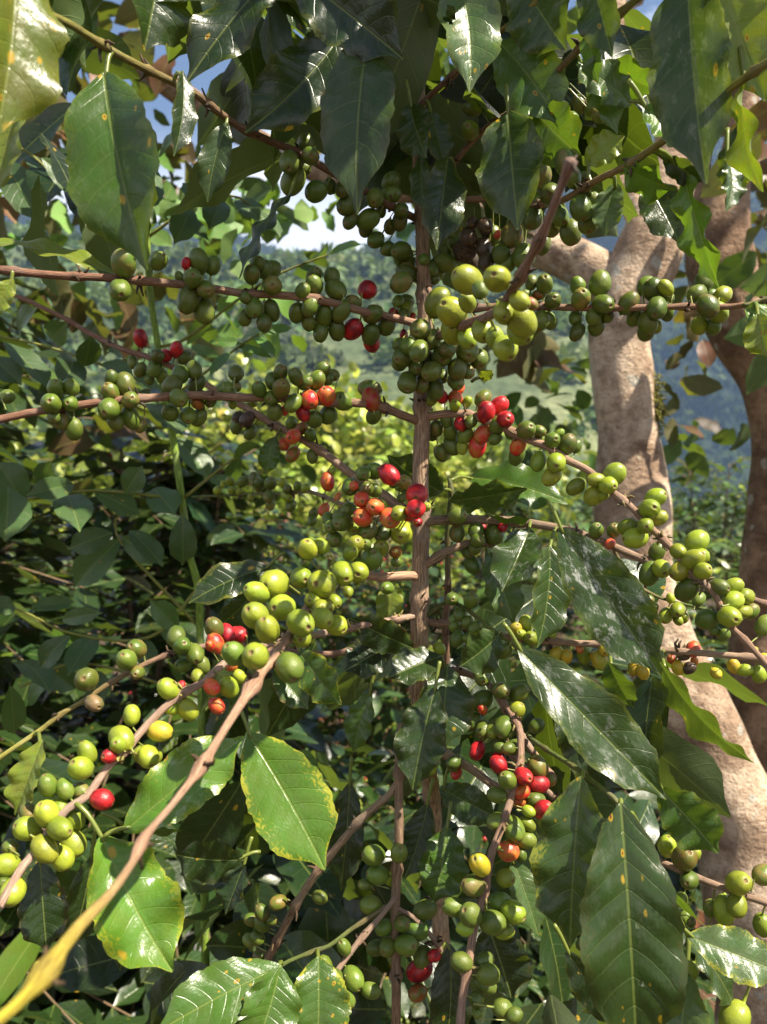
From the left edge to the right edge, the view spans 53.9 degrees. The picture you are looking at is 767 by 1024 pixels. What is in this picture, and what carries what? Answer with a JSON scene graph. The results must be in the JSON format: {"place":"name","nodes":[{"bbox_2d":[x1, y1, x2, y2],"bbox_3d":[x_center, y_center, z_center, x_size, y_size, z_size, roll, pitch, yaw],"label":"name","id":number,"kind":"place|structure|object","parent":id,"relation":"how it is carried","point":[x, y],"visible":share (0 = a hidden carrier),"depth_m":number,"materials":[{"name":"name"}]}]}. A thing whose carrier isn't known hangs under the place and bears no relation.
{"place":"outdoors","nodes":[
{"label":"outdoors","id":0,"kind":"place"},
{"bbox_2d":[0,245,597,583],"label":"hills","id":1,"kind":"structure","parent":0,"point":[358,355],"depth_m":138.18,"materials":[{"name":"green plant"}]},
{"bbox_2d":[0,220,745,588],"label":"hillside wood","id":2,"kind":"object","parent":1,"relation":"on","point":[368,262],"visible":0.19,"depth_m":157.20,"materials":[{"name":"green plant"}]},
{"bbox_2d":[0,589,727,1011],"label":"ground","id":3,"kind":"structure","parent":0,"point":[132,781],"depth_m":6.52,"materials":[{"name":"soil"}]},
{"bbox_2d":[0,455,148,773],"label":"coffee bush","id":4,"kind":"object","parent":3,"relation":"on","point":[32,598],"visible":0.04,"depth_m":3.51,"materials":[{"name":"green plant"}]},
{"bbox_2d":[0,274,211,1023],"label":"coffee bush","id":5,"kind":"object","parent":3,"relation":"on","point":[20,956],"visible":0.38,"depth_m":1.66,"materials":[{"name":"green plant"}]},
{"bbox_2d":[11,383,257,630],"bbox_3d":[-4.589,-0.095,14.154,4.965,4.841,5.599,0,0,34],"label":"leafy tree","id":6,"kind":"object","parent":3,"relation":"on","point":[102,481],"visible":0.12,"depth_m":13.15,"materials":[{"name":"green plant"}]},
{"bbox_2d":[46,358,247,589],"bbox_3d":[-6.233,-0.985,19.746,5.582,6.645,5.636,0,0,3],"label":"leafy tree","id":7,"kind":"object","parent":3,"relation":"on","point":[141,385],"visible":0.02,"depth_m":20.60,"materials":[{"name":"green plant"}]},
{"bbox_2d":[0,131,361,965],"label":"leafy sapling","id":8,"kind":"object","parent":3,"relation":"on","point":[96,549],"visible":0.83,"depth_m":0.85,"materials":[{"name":"green plant"}]},
{"bbox_2d":[0,388,371,1023],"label":"coffee bush","id":9,"kind":"object","parent":3,"relation":"on","point":[214,538],"visible":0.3,"depth_m":2.04,"materials":[{"name":"green plant"}]},
{"bbox_2d":[97,450,325,780],"bbox_3d":[-1.105,0.666,4.647,1.684,2.118,1.626,0,0,18],"label":"coffee bush","id":10,"kind":"object","parent":3,"relation":"on","point":[222,455],"visible":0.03,"depth_m":4.36,"materials":[{"name":"green plant"}]},
{"bbox_2d":[91,354,347,521],"bbox_3d":[-3.725,-0.636,16.972,5.131,5.936,4.779,0,0,35],"label":"leafy tree","id":11,"kind":"object","parent":3,"relation":"on","point":[218,418],"visible":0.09,"depth_m":16.79,"materials":[{"name":"green plant"}]},
{"bbox_2d":[130,408,357,575],"bbox_3d":[-2.355,0.384,12.849,3.972,3.873,4.479,0,0,-28],"label":"leafy tree","id":12,"kind":"object","parent":3,"relation":"on","point":[279,473],"visible":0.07,"depth_m":12.26,"materials":[{"name":"green plant"}]},
{"bbox_2d":[78,503,441,826],"bbox_3d":[-0.423,0.731,3.107,1.693,1.531,1.652,0,0,44],"label":"coffee bush","id":13,"kind":"object","parent":3,"relation":"on","point":[376,701],"visible":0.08,"depth_m":2.90,"materials":[{"name":"green plant"}]},
{"bbox_2d":[240,353,439,569],"bbox_3d":[-1.407,-0.870,18.862,5.541,6.411,5.162,0,0,-39],"label":"leafy tree","id":14,"kind":"object","parent":3,"relation":"on","point":[340,425],"visible":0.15,"depth_m":18.31,"materials":[{"name":"green plant"}]},
{"bbox_2d":[0,833,700,1015],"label":"ground cover","id":15,"kind":"object","parent":3,"relation":"on","point":[6,945],"visible":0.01,"depth_m":2.33,"materials":[{"name":"green plant"}]},
{"bbox_2d":[1,717,716,1009],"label":"leaf litter","id":16,"kind":"object","parent":3,"relation":"on","point":[700,918],"depth_m":2.55,"materials":[{"name":"brown plant"}]},
{"bbox_2d":[0,0,766,1023],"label":"shade tree","id":17,"kind":"object","parent":3,"relation":"on","point":[630,406],"visible":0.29,"depth_m":1.55,"materials":[{"name":"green plant"}]},
{"bbox_2d":[0,0,766,1023],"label":"coffee plant","id":18,"kind":"object","parent":3,"relation":"on","point":[522,122],"visible":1,"depth_m":0.48,"materials":[{"name":"green plant"}]},
{"bbox_2d":[342,520,461,641],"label":"coffee bush","id":19,"kind":"object","parent":3,"relation":"on","point":[403,553],"visible":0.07,"depth_m":7.35,"materials":[{"name":"green plant"}]},
{"bbox_2d":[321,395,485,546],"bbox_3d":[0.615,-0.627,20.508,6.843,5.917,6.069,0,0,31],"label":"leafy tree","id":20,"kind":"object","parent":3,"relation":"on","point":[382,449],"visible":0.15,"depth_m":19.71,"materials":[{"name":"green plant"}]},
{"bbox_2d":[319,442,500,612],"bbox_3d":[0.428,0.480,13.466,3.181,3.680,2.963,0,0,23],"label":"leafy tree","id":21,"kind":"object","parent":3,"relation":"on","point":[440,503],"visible":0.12,"depth_m":13.40,"materials":[{"name":"green plant"}]},
{"bbox_2d":[244,743,576,1023],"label":"coffee bush","id":22,"kind":"object","parent":3,"relation":"on","point":[473,839],"visible":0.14,"depth_m":1.53,"materials":[{"name":"green plant"}]},
{"bbox_2d":[302,522,529,821],"bbox_3d":[0.051,0.796,3.528,1.619,1.500,1.659,0,0,-9],"label":"coffee bush","id":23,"kind":"object","parent":3,"relation":"on","point":[385,722],"visible":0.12,"depth_m":3.28,"materials":[{"name":"green plant"}]},
{"bbox_2d":[369,525,603,785],"bbox_3d":[0.563,0.895,3.923,1.630,1.652,1.610,0,0,-16],"label":"coffee bush","id":24,"kind":"object","parent":3,"relation":"on","point":[483,600],"visible":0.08,"depth_m":3.75,"materials":[{"name":"green plant"}]},
{"bbox_2d":[376,398,596,578],"bbox_3d":[3.083,-0.361,20.069,6.221,5.379,5.517,0,0,-43],"label":"leafy tree","id":25,"kind":"object","parent":3,"relation":"on","point":[494,457],"visible":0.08,"depth_m":19.28,"materials":[{"name":"green plant"}]},
{"bbox_2d":[431,502,579,662],"bbox_3d":[1.076,0.641,6.867,1.382,1.800,1.432,0,0,-30],"label":"coffee bush","id":26,"kind":"object","parent":3,"relation":"on","point":[520,509],"visible":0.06,"depth_m":6.75,"materials":[{"name":"green plant"}]},
{"bbox_2d":[475,423,586,538],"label":"leafy tree","id":27,"kind":"object","parent":3,"relation":"on","point":[562,520],"visible":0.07,"depth_m":25.58,"materials":[{"name":"green plant"}]},
{"bbox_2d":[491,642,715,1023],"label":"coffee bush","id":28,"kind":"object","parent":3,"relation":"on","point":[629,797],"depth_m":1.86,"materials":[{"name":"green plant"}]},
{"bbox_2d":[466,1,766,773],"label":"shade tree","id":29,"kind":"object","parent":3,"relation":"on","point":[725,234],"visible":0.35,"depth_m":1.86,"materials":[{"name":"green plant"}]},
{"bbox_2d":[521,482,726,687],"bbox_3d":[2.037,0.550,6.610,1.737,1.948,1.659,0,0,-22],"label":"coffee bush","id":30,"kind":"object","parent":3,"relation":"on","point":[574,624],"visible":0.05,"depth_m":6.42,"materials":[{"name":"green plant"}]},
{"bbox_2d":[598,637,727,916],"bbox_3d":[1.167,1.189,2.952,1.338,1.356,1.322,0,0,33],"label":"coffee bush","id":31,"kind":"object","parent":3,"relation":"on","point":[708,645],"visible":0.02,"depth_m":2.90,"materials":[{"name":"green plant"}]},
{"bbox_2d":[667,457,750,666],"bbox_3d":[2.998,0.499,6.933,1.746,2.051,1.829,0,0,-29],"label":"coffee bush","id":32,"kind":"object","parent":3,"relation":"on","point":[721,567],"visible":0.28,"depth_m":6.87,"materials":[{"name":"green plant"}]},
{"bbox_2d":[696,458,747,658],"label":"coffee bush","id":33,"kind":"object","parent":3,"relation":"on","point":[733,531],"depth_m":7.47,"materials":[{"name":"green plant"}]},
{"bbox_2d":[0,0,760,252],"label":"sky","id":34,"kind":"structure","parent":0,"point":[317,233],"materials":[{"name":"white"}]},
{"bbox_2d":[8,150,766,495],"bbox_3d":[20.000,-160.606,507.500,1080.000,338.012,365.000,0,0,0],"label":"mountains","id":35,"kind":"structure","parent":0,"point":[710,446],"depth_m":441.45,"materials":[{"name":"green plant"}]},
{"bbox_2d":[4,123,766,503],"bbox_3d":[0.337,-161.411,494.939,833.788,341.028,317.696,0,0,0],"label":"mountain wood","id":36,"kind":"object","parent":35,"relation":"on","point":[716,403],"visible":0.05,"depth_m":423.32,"materials":[{"name":"green plant"}]}
]}

